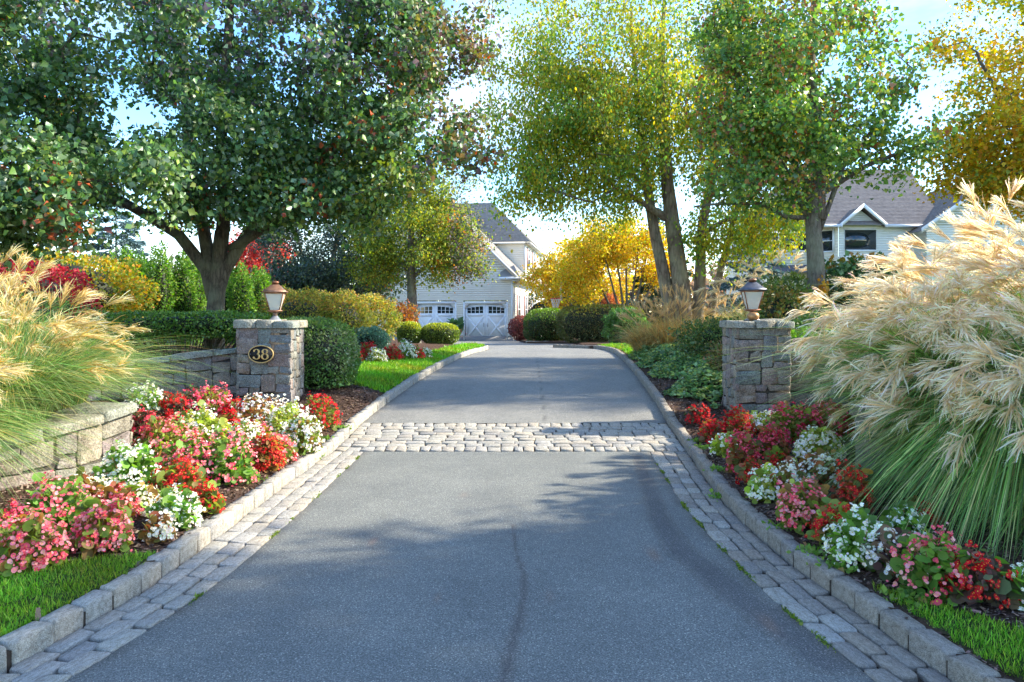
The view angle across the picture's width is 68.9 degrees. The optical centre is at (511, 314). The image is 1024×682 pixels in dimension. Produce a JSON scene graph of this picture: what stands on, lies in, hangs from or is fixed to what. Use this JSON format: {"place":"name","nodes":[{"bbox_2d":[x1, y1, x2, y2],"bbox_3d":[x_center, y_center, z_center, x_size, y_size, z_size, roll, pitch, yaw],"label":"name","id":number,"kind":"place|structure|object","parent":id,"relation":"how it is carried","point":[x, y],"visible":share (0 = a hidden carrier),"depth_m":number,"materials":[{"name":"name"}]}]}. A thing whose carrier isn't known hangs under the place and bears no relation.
{"place":"outdoors","nodes":[
{"label":"outdoors","id":0,"kind":"place"},
{"bbox_2d":[65,340,875,681],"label":"driveway","id":1,"kind":"structure","parent":0,"point":[493,566],"depth_m":4.56,"materials":[{"name":"asphalt"}]},
{"bbox_2d":[0,319,1023,681],"bbox_3d":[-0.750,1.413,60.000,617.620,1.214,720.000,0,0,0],"label":"ground","id":2,"kind":"structure","parent":0,"point":[676,405],"depth_m":4.89,"materials":[{"name":"plant"}]},
{"bbox_2d":[5,470,95,533],"bbox_3d":[-3.053,1.278,4.997,0.579,0.467,0.581,0,0,0],"label":"begonia","id":3,"kind":"object","parent":2,"relation":"on","point":[60,512],"visible":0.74,"depth_m":4.92,"materials":[{"name":"pink plant"}]},
{"bbox_2d":[0,258,102,316],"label":"burning bush","id":4,"kind":"object","parent":2,"relation":"on","point":[44,283],"visible":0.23,"depth_m":13.66,"materials":[{"name":"red plant"}]},
{"bbox_2d":[0,291,119,353],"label":"clipped hedge","id":5,"kind":"object","parent":2,"relation":"on","point":[57,306],"visible":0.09,"depth_m":11.82,"materials":[{"name":"green plant"}]},
{"bbox_2d":[0,402,136,490],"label":"stone wall","id":6,"kind":"structure","parent":2,"relation":"on","point":[121,417],"depth_m":6.25,"materials":[{"name":"stone"}]},
{"bbox_2d":[0,246,163,333],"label":"autumn hedge","id":7,"kind":"object","parent":2,"relation":"on","point":[101,280],"visible":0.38,"depth_m":18.27,"materials":[{"name":"yellow plant"}]},
{"bbox_2d":[66,496,134,559],"bbox_3d":[-2.604,1.331,4.742,0.398,0.366,0.443,0,0,0],"label":"begonia","id":8,"kind":"object","parent":2,"relation":"on","point":[104,529],"visible":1,"depth_m":4.68,"materials":[{"name":"pink plant"}]},
{"bbox_2d":[78,206,174,341],"bbox_3d":[-17.371,-1.953,33.122,6.115,6.769,5.560,0,0,0],"label":"blue spruce","id":9,"kind":"object","parent":2,"relation":"on","point":[134,244],"visible":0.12,"depth_m":32.84,"materials":[{"name":"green plant"}]},
{"bbox_2d":[126,478,161,515],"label":"begonia","id":10,"kind":"object","parent":2,"relation":"on","point":[148,494],"visible":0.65,"depth_m":5.52,"materials":[{"name":"white plant"}]},
{"bbox_2d":[143,240,178,348],"bbox_3d":[-9.174,-0.477,19.499,0.874,2.921,0.846,0,0,0],"label":"arborvitae","id":11,"kind":"object","parent":2,"relation":"on","point":[161,275],"visible":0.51,"depth_m":19.38,"materials":[{"name":"green plant"}]},
{"bbox_2d":[87,348,237,400],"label":"stone wall","id":12,"kind":"structure","parent":2,"relation":"on","point":[215,361],"depth_m":10.64,"materials":[{"name":"stone"}]},
{"bbox_2d":[156,391,191,422],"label":"begonia","id":13,"kind":"object","parent":2,"relation":"on","point":[170,404],"visible":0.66,"depth_m":8.78,"materials":[{"name":"red plant"}]},
{"bbox_2d":[145,483,205,530],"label":"begonia","id":14,"kind":"object","parent":2,"relation":"on","point":[177,505],"visible":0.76,"depth_m":5.29,"materials":[{"name":"white plant"}]},
{"bbox_2d":[0,451,362,681],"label":"cobble gutter","id":15,"kind":"object","parent":2,"relation":"on","point":[211,564],"visible":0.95,"depth_m":4.42,"materials":[{"name":"stone"}]},
{"bbox_2d":[84,308,279,358],"bbox_3d":[-5.270,0.507,12.101,3.288,1.205,1.470,0,0,0],"label":"clipped hedge","id":16,"kind":"object","parent":2,"relation":"on","point":[208,324],"visible":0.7,"depth_m":11.72,"materials":[{"name":"green plant"}]},
{"bbox_2d":[171,250,199,347],"bbox_3d":[-8.776,-0.397,19.991,0.769,2.740,0.709,0,0,0],"label":"arborvitae","id":17,"kind":"object","parent":2,"relation":"on","point":[184,290],"visible":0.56,"depth_m":19.86,"materials":[{"name":"green plant"}]},
{"bbox_2d":[154,427,218,481],"bbox_3d":[-2.868,1.235,6.642,0.667,0.466,0.639,0,0,0],"label":"begonia","id":18,"kind":"object","parent":2,"relation":"on","point":[184,448],"visible":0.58,"depth_m":6.53,"materials":[{"name":"pink plant"}]},
{"bbox_2d":[169,399,231,445],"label":"begonia","id":19,"kind":"object","parent":2,"relation":"on","point":[210,424],"visible":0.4,"depth_m":7.68,"materials":[{"name":"white plant"}]},
{"bbox_2d":[190,426,259,486],"bbox_3d":[-2.567,1.260,6.709,0.620,0.499,0.648,0,0,0],"label":"begonia","id":20,"kind":"object","parent":2,"relation":"on","point":[233,461],"visible":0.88,"depth_m":6.60,"materials":[{"name":"pink plant"}]},
{"bbox_2d":[226,260,257,347],"bbox_3d":[-7.259,-0.252,19.970,0.855,2.442,0.822,0,0,0],"label":"arborvitae","id":21,"kind":"object","parent":2,"relation":"on","point":[241,293],"visible":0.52,"depth_m":19.84,"materials":[{"name":"green plant"}]},
{"bbox_2d":[0,345,487,673],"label":"kerb","id":22,"kind":"structure","parent":2,"relation":"on","point":[30,639],"depth_m":4.66,"materials":[{"name":"stone"}]},
{"bbox_2d":[229,392,288,425],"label":"begonia","id":23,"kind":"object","parent":2,"relation":"on","point":[256,410],"visible":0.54,"depth_m":8.93,"materials":[{"name":"white plant"}]},
{"bbox_2d":[0,0,520,349],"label":"pear tree","id":24,"kind":"object","parent":2,"relation":"on","point":[61,176],"visible":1,"depth_m":11.54,"materials":[{"name":"green plant"}]},
{"bbox_2d":[233,319,307,402],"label":"stone pillar","id":25,"kind":"structure","parent":2,"relation":"on","point":[280,373],"depth_m":10.40,"materials":[{"name":"stone"}]},
{"bbox_2d":[261,396,313,436],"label":"begonia","id":26,"kind":"object","parent":2,"relation":"on","point":[281,421],"visible":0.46,"depth_m":8.62,"materials":[{"name":"white plant"}]},
{"bbox_2d":[255,284,341,320],"bbox_3d":[-5.596,0.101,19.658,2.326,1.788,2.076,0,0,0],"label":"spirea bush","id":27,"kind":"object","parent":2,"relation":"on","point":[301,305],"visible":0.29,"depth_m":19.23,"materials":[{"name":"green plant"}]},
{"bbox_2d":[279,404,324,455],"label":"begonia","id":28,"kind":"object","parent":2,"relation":"on","point":[301,434],"visible":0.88,"depth_m":8.15,"materials":[{"name":"white plant"}]},
{"bbox_2d":[279,316,362,388],"bbox_3d":[-3.308,0.584,11.957,1.726,1.150,1.685,0,0,0],"label":"clipped hedge","id":29,"kind":"object","parent":2,"relation":"on","point":[332,353],"visible":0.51,"depth_m":11.48,"materials":[{"name":"green plant"}]},
{"bbox_2d":[243,213,427,315],"bbox_3d":[-7.503,-2.130,30.726,6.977,7.110,6.117,0,0,41],"label":"shade tree","id":30,"kind":"object","parent":2,"relation":"on","point":[305,271],"visible":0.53,"depth_m":30.10,"materials":[{"name":"green plant"}]},
{"bbox_2d":[309,288,380,335],"bbox_3d":[-4.737,0.129,20.358,2.213,1.720,2.106,0,0,0],"label":"spirea bush","id":31,"kind":"object","parent":2,"relation":"on","point":[351,315],"visible":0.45,"depth_m":20.01,"materials":[{"name":"yellow plant"}]},
{"bbox_2d":[2,241,725,323],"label":"distant wood","id":32,"kind":"object","parent":2,"relation":"on","point":[628,272],"depth_m":100.67,"materials":[{"name":"green plant"}]},
{"bbox_2d":[354,325,392,349],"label":"juniper","id":33,"kind":"object","parent":2,"relation":"on","point":[370,335],"visible":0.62,"depth_m":19.43,"materials":[{"name":"green plant"}]},
{"bbox_2d":[348,291,402,340],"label":"spirea bush","id":34,"kind":"object","parent":2,"relation":"on","point":[393,319],"visible":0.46,"depth_m":21.53,"materials":[{"name":"yellow plant"}]},
{"bbox_2d":[327,150,504,342],"bbox_3d":[-3.688,-2.558,28.911,6.866,7.779,5.235,0,0,0],"label":"young maple","id":35,"kind":"object","parent":2,"relation":"on","point":[445,255],"visible":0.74,"depth_m":28.35,"materials":[{"name":"green plant"}]},
{"bbox_2d":[421,321,460,343],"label":"boxwood","id":36,"kind":"object","parent":2,"relation":"on","point":[440,333],"visible":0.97,"depth_m":25.45,"materials":[{"name":"green plant"}]},
{"bbox_2d":[361,196,550,339],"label":"garage house","id":37,"kind":"structure","parent":2,"relation":"on","point":[487,320],"depth_m":44.55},
{"bbox_2d":[417,304,454,326],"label":"garage door","id":38,"kind":"structure","parent":37,"relation":"in","point":[429,313],"depth_m":44.76,"materials":[{"name":"paint"}]},
{"bbox_2d":[465,304,506,335],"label":"garage door","id":39,"kind":"structure","parent":37,"relation":"in","point":[480,319],"depth_m":44.32,"materials":[{"name":"paint"}]},
{"bbox_2d":[344,341,633,391],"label":"lawn grass","id":40,"kind":"structure","parent":2,"relation":"on","point":[391,367],"depth_m":15.06,"materials":[{"name":"plant"}]},
{"bbox_2d":[335,422,685,452],"bbox_3d":[0.003,1.577,9.500,4.227,0.221,1.440,0,0,0],"label":"cobble band","id":41,"kind":"object","parent":2,"relation":"on","point":[520,437],"visible":0.93,"depth_m":9.38,"materials":[{"name":"stone"}]},
{"bbox_2d":[0,548,1023,679],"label":"lawn grass front","id":42,"kind":"structure","parent":2,"relation":"on","point":[75,585],"depth_m":3.87,"materials":[{"name":"plant"}]},
{"bbox_2d":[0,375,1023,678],"bbox_3d":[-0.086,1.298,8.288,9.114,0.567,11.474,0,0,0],"label":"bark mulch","id":43,"kind":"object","parent":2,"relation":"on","point":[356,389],"visible":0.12,"depth_m":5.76,"materials":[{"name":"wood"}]},
{"bbox_2d":[0,502,73,576],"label":"begonia","id":44,"kind":"object","parent":43,"relation":"on","point":[24,544],"visible":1,"depth_m":4.34,"materials":[{"name":"pink plant"}]},
{"bbox_2d":[91,480,143,522],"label":"begonia","id":45,"kind":"object","parent":43,"relation":"on","point":[113,489],"visible":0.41,"depth_m":5.32,"materials":[{"name":"pink plant"}]},
{"bbox_2d":[91,439,162,487],"bbox_3d":[-3.101,1.229,5.999,0.534,0.480,0.581,0,0,-30],"label":"begonia","id":46,"kind":"object","parent":43,"relation":"on","point":[128,464],"visible":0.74,"depth_m":5.92,"materials":[{"name":"white plant"}]},
{"bbox_2d":[124,379,166,416],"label":"begonia","id":47,"kind":"object","parent":43,"relation":"on","point":[156,399],"visible":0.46,"depth_m":8.80,"materials":[{"name":"white plant"}]},
{"bbox_2d":[137,510,176,544],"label":"begonia","id":48,"kind":"object","parent":43,"relation":"on","point":[160,523],"visible":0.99,"depth_m":4.97,"materials":[{"name":"white plant"}]},
{"bbox_2d":[131,411,197,457],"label":"begonia","id":49,"kind":"object","parent":43,"relation":"on","point":[159,434],"visible":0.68,"depth_m":7.11,"materials":[{"name":"pink plant"}]},
{"bbox_2d":[148,452,207,491],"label":"begonia","id":50,"kind":"object","parent":43,"relation":"on","point":[185,474],"visible":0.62,"depth_m":5.83,"materials":[{"name":"red plant"}]},
{"bbox_2d":[186,479,225,514],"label":"begonia","id":51,"kind":"object","parent":43,"relation":"on","point":[211,498],"visible":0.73,"depth_m":5.68,"materials":[{"name":"red plant"}]},
{"bbox_2d":[246,431,286,472],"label":"begonia","id":52,"kind":"object","parent":43,"relation":"on","point":[271,459],"visible":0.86,"depth_m":7.21,"materials":[{"name":"red plant"}]},
{"bbox_2d":[301,390,342,430],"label":"begonia","id":53,"kind":"object","parent":43,"relation":"on","point":[323,414],"visible":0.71,"depth_m":9.37,"materials":[{"name":"red plant"}]},
{"bbox_2d":[720,404,756,436],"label":"begonia","id":54,"kind":"object","parent":43,"relation":"on","point":[730,423],"visible":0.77,"depth_m":8.83,"materials":[{"name":"red plant"}]},
{"bbox_2d":[724,424,764,475],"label":"begonia","id":55,"kind":"object","parent":43,"relation":"on","point":[748,448],"visible":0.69,"depth_m":7.05,"materials":[{"name":"pink plant"}]},
{"bbox_2d":[765,455,812,499],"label":"begonia","id":56,"kind":"object","parent":43,"relation":"on","point":[784,474],"visible":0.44,"depth_m":5.98,"materials":[{"name":"white plant"}]},
{"bbox_2d":[792,425,846,459],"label":"begonia","id":57,"kind":"object","parent":43,"relation":"on","point":[816,442],"visible":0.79,"depth_m":7.26,"materials":[{"name":"white plant"}]},
{"bbox_2d":[820,502,891,573],"bbox_3d":[2.106,1.344,4.555,0.422,0.411,0.430,0,0,38],"label":"begonia","id":58,"kind":"object","parent":43,"relation":"on","point":[847,535],"visible":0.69,"depth_m":4.51,"materials":[{"name":"white plant"}]},
{"bbox_2d":[857,524,927,580],"bbox_3d":[2.217,1.368,4.312,0.344,0.314,0.384,0,0,-29],"label":"begonia","id":59,"kind":"object","parent":43,"relation":"on","point":[885,539],"visible":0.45,"depth_m":4.29,"materials":[{"name":"white plant"}]},
{"bbox_2d":[522,307,569,340],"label":"clipped hedge","id":60,"kind":"object","parent":2,"relation":"on","point":[540,325],"visible":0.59,"depth_m":36.63,"materials":[{"name":"green plant"}]},
{"bbox_2d":[189,423,933,652],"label":"weeds","id":61,"kind":"object","parent":2,"relation":"on","point":[809,548],"visible":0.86,"depth_m":4.73,"materials":[{"name":"green plant"}]},
{"bbox_2d":[505,226,644,311],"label":"golden multistem tree","id":62,"kind":"object","parent":2,"relation":"on","point":[541,273],"visible":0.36,"depth_m":42.74,"materials":[{"name":"yellow plant"}]},
{"bbox_2d":[555,303,646,342],"bbox_3d":[3.945,0.414,33.005,4.076,1.824,2.163,0,0,0],"label":"clipped hedge","id":63,"kind":"object","parent":2,"relation":"on","point":[581,325],"visible":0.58,"depth_m":32.32,"materials":[{"name":"green plant"}]},
{"bbox_2d":[545,210,691,311],"bbox_3d":[4.665,-1.661,33.534,6.831,6.064,4.395,0,0,0],"label":"golden multistem tree","id":64,"kind":"object","parent":2,"relation":"on","point":[627,254],"visible":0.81,"depth_m":33.07,"materials":[{"name":"yellow plant"}]},
{"bbox_2d":[601,306,651,343],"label":"rhododendron","id":65,"kind":"object","parent":2,"relation":"on","point":[612,318],"visible":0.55,"depth_m":26.11,"materials":[{"name":"green plant"}]},
{"bbox_2d":[603,297,674,354],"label":"reed grass","id":66,"kind":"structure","parent":2,"relation":"on","point":[636,338],"depth_m":18.05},
{"bbox_2d":[605,284,707,357],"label":"reed grass","id":67,"kind":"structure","parent":2,"relation":"on","point":[655,337],"depth_m":17.57,"materials":[{"name":"plant"}]},
{"bbox_2d":[456,0,868,323],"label":"river birch","id":68,"kind":"object","parent":2,"relation":"on","point":[593,113],"visible":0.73,"depth_m":18.43,"materials":[{"name":"green plant"}]},
{"bbox_2d":[628,341,722,407],"bbox_3d":[4.169,0.897,14.765,3.669,0.853,9.035,0,0,0],"label":"ivy groundcover","id":69,"kind":"object","parent":2,"relation":"on","point":[678,363],"visible":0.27,"depth_m":13.22,"materials":[{"name":"green plant"}]},
{"bbox_2d":[666,315,738,358],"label":"azalea","id":70,"kind":"object","parent":2,"relation":"on","point":[698,340],"visible":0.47,"depth_m":13.72,"materials":[{"name":"green plant"}]},
{"bbox_2d":[704,219,792,317],"bbox_3d":[10.300,-1.285,31.765,5.741,5.600,5.634,0,0,0],"label":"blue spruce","id":71,"kind":"object","parent":2,"relation":"on","point":[725,285],"visible":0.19,"depth_m":31.61,"materials":[{"name":"green plant"}]},
{"bbox_2d":[719,318,794,413],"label":"stone pillar","id":72,"kind":"structure","parent":2,"relation":"on","point":[750,396],"depth_m":9.90,"materials":[{"name":"stone"}]},
{"bbox_2d":[738,278,766,320],"bbox_3d":[3.280,-0.203,10.200,0.326,0.575,0.326,0,0,7],"label":"lantern","id":73,"kind":"object","parent":72,"relation":"on","point":[752,290],"visible":0.9,"depth_m":10.11,"materials":[{"name":"glass"}]},
{"bbox_2d":[744,462,781,503],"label":"begonia","id":74,"kind":"object","parent":2,"relation":"on","point":[756,489],"visible":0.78,"depth_m":6.02,"materials":[{"name":"white plant"}]},
{"bbox_2d":[754,424,791,455],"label":"begonia","id":75,"kind":"object","parent":2,"relation":"on","point":[766,440],"visible":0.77,"depth_m":7.62,"materials":[{"name":"pink plant"}]},
{"bbox_2d":[554,344,1014,681],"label":"kerb","id":76,"kind":"structure","parent":2,"relation":"on","point":[931,648],"depth_m":4.28,"materials":[{"name":"stone"}]},
{"bbox_2d":[759,399,816,443],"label":"begonia","id":77,"kind":"object","parent":2,"relation":"on","point":[788,421],"visible":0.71,"depth_m":8.31,"materials":[{"name":"pink plant"}]},
{"bbox_2d":[755,270,829,329],"bbox_3d":[5.011,0.140,13.561,1.531,1.941,1.417,0,0,0],"label":"rhododendron","id":78,"kind":"object","parent":2,"relation":"on","point":[782,305],"visible":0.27,"depth_m":13.33,"materials":[{"name":"green plant"}]},
{"bbox_2d":[651,451,951,681],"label":"cobble gutter","id":79,"kind":"object","parent":2,"relation":"on","point":[874,653],"visible":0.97,"depth_m":4.34,"materials":[{"name":"stone"}]},
{"bbox_2d":[774,473,829,534],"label":"begonia","id":80,"kind":"object","parent":2,"relation":"on","point":[793,503],"visible":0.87,"depth_m":5.27,"materials":[{"name":"pink plant"}]},
{"bbox_2d":[655,0,967,311],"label":"callery tree","id":81,"kind":"object","parent":2,"relation":"on","point":[771,129],"visible":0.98,"depth_m":13.49,"materials":[{"name":"green plant"}]},
{"bbox_2d":[795,448,849,487],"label":"begonia","id":82,"kind":"object","parent":2,"relation":"on","point":[808,462],"visible":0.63,"depth_m":6.30,"materials":[{"name":"white plant"}]},
{"bbox_2d":[790,348,860,406],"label":"stone wall","id":83,"kind":"structure","parent":2,"relation":"on","point":[793,386],"depth_m":10.18,"materials":[{"name":"stone"}]},
{"bbox_2d":[804,496,849,547],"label":"begonia","id":84,"kind":"object","parent":2,"relation":"on","point":[822,519],"visible":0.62,"depth_m":4.86,"materials":[{"name":"red plant"}]},
{"bbox_2d":[803,396,854,439],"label":"begonia","id":85,"kind":"object","parent":2,"relation":"on","point":[818,417],"visible":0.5,"depth_m":8.35,"materials":[{"name":"red plant"}]},
{"bbox_2d":[829,459,875,513],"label":"begonia","id":86,"kind":"object","parent":2,"relation":"on","point":[845,489],"visible":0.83,"depth_m":5.45,"materials":[{"name":"red plant"}]},
{"bbox_2d":[806,250,924,332],"bbox_3d":[6.685,-0.129,14.428,2.280,2.264,1.953,0,0,0],"label":"rhododendron","id":87,"kind":"object","parent":2,"relation":"on","point":[843,269],"visible":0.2,"depth_m":14.12,"materials":[{"name":"green plant"}]},
{"bbox_2d":[879,500,929,536],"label":"begonia","id":88,"kind":"object","parent":2,"relation":"on","point":[900,517],"visible":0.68,"depth_m":4.93,"materials":[{"name":"green plant"}]},
{"bbox_2d":[886,522,982,605],"bbox_3d":[2.293,1.340,4.053,0.482,0.401,0.462,0,0,0],"label":"begonia","id":89,"kind":"object","parent":2,"relation":"on","point":[935,560],"visible":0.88,"depth_m":3.99,"materials":[{"name":"pink plant"}]},
{"bbox_2d":[849,406,1023,510],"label":"stone wall","id":90,"kind":"structure","parent":2,"relation":"on","point":[857,423],"depth_m":6.54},
{"bbox_2d":[898,0,1023,227],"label":"golden tree","id":91,"kind":"object","parent":2,"relation":"on","point":[996,169],"visible":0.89,"depth_m":16.22,"materials":[{"name":"yellow plant"}]},
{"bbox_2d":[938,540,1023,609],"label":"begonia","id":92,"kind":"object","parent":2,"relation":"on","point":[991,583],"visible":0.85,"depth_m":3.85,"materials":[{"name":"red plant"}]},
{"bbox_2d":[0,0,1023,311],"label":"sky","id":93,"kind":"structure","parent":0,"point":[914,11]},
{"bbox_2d":[836,387,881,405],"bbox_3d":[6.418,0.870,6.753,6.261,0.060,4.633,0,0,18],"label":"raised bed","id":94,"kind":"object","parent":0,"point":[852,394],"visible":0.09,"depth_m":8.34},
{"bbox_2d":[700,238,1023,402],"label":"plume grass","id":95,"kind":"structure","parent":94,"relation":"on","point":[815,297],"depth_m":6.96,"materials":[{"name":"plant"}]},
{"bbox_2d":[705,268,1023,422],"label":"plume grass","id":96,"kind":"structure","parent":94,"relation":"on","point":[957,310],"depth_m":6.18,"materials":[{"name":"plant"}]},
{"bbox_2d":[736,278,1023,448],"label":"plume grass","id":97,"kind":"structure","parent":94,"relation":"on","point":[882,379],"depth_m":5.85,"materials":[{"name":"plant"}]},
{"bbox_2d":[743,290,1023,563],"bbox_3d":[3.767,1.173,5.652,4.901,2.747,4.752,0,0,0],"label":"plume grass","id":98,"kind":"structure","parent":94,"relation":"on","point":[972,406],"depth_m":5.12,"materials":[{"name":"plant"}]},
{"bbox_2d":[786,176,1023,344],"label":"plume grass","id":99,"kind":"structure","parent":94,"relation":"on","point":[969,193],"depth_m":8.20,"materials":[{"name":"plant"}]},
{"bbox_2d":[788,197,1023,349],"bbox_3d":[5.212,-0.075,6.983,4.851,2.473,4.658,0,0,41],"label":"plume grass","id":100,"kind":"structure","parent":94,"relation":"on","point":[965,228],"depth_m":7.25,"materials":[{"name":"plant"}]},
{"bbox_2d":[801,226,1023,376],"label":"plume grass","id":101,"kind":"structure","parent":94,"relation":"on","point":[982,263],"depth_m":6.64,"materials":[{"name":"plant"}]},
{"bbox_2d":[885,193,1023,306],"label":"plume grass","id":102,"kind":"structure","parent":94,"relation":"on","point":[999,203],"depth_m":9.24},
{"bbox_2d":[726,169,1023,312],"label":"white house","id":103,"kind":"structure","parent":0,"point":[864,223],"depth_m":42.11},
{"bbox_2d":[844,228,875,251],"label":"window","id":104,"kind":"structure","parent":103,"relation":"in","point":[855,239],"depth_m":41.96,"materials":[{"name":"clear glass"}]},
{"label":"left raised bed","id":105,"kind":"structure","parent":0,"visible":0},
{"bbox_2d":[0,345,138,526],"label":"plume grass","id":106,"kind":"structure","parent":105,"relation":"on","point":[6,422],"depth_m":5.34,"materials":[{"name":"plant"}]},
{"bbox_2d":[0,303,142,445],"bbox_3d":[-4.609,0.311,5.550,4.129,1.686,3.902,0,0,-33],"label":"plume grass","id":107,"kind":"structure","parent":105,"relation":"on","point":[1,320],"depth_m":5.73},
{"bbox_2d":[0,243,168,383],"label":"plume grass","id":108,"kind":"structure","parent":105,"relation":"on","point":[10,254],"depth_m":8.46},
{"bbox_2d":[0,290,217,444],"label":"plume grass","id":109,"kind":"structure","parent":105,"relation":"on","point":[90,368],"depth_m":6.26,"materials":[{"name":"plant"}]},
{"bbox_2d":[0,251,224,421],"bbox_3d":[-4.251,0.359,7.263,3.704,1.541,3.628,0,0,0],"label":"plume grass","id":110,"kind":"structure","parent":105,"relation":"on","point":[83,295],"depth_m":7.26,"materials":[{"name":"plant"}]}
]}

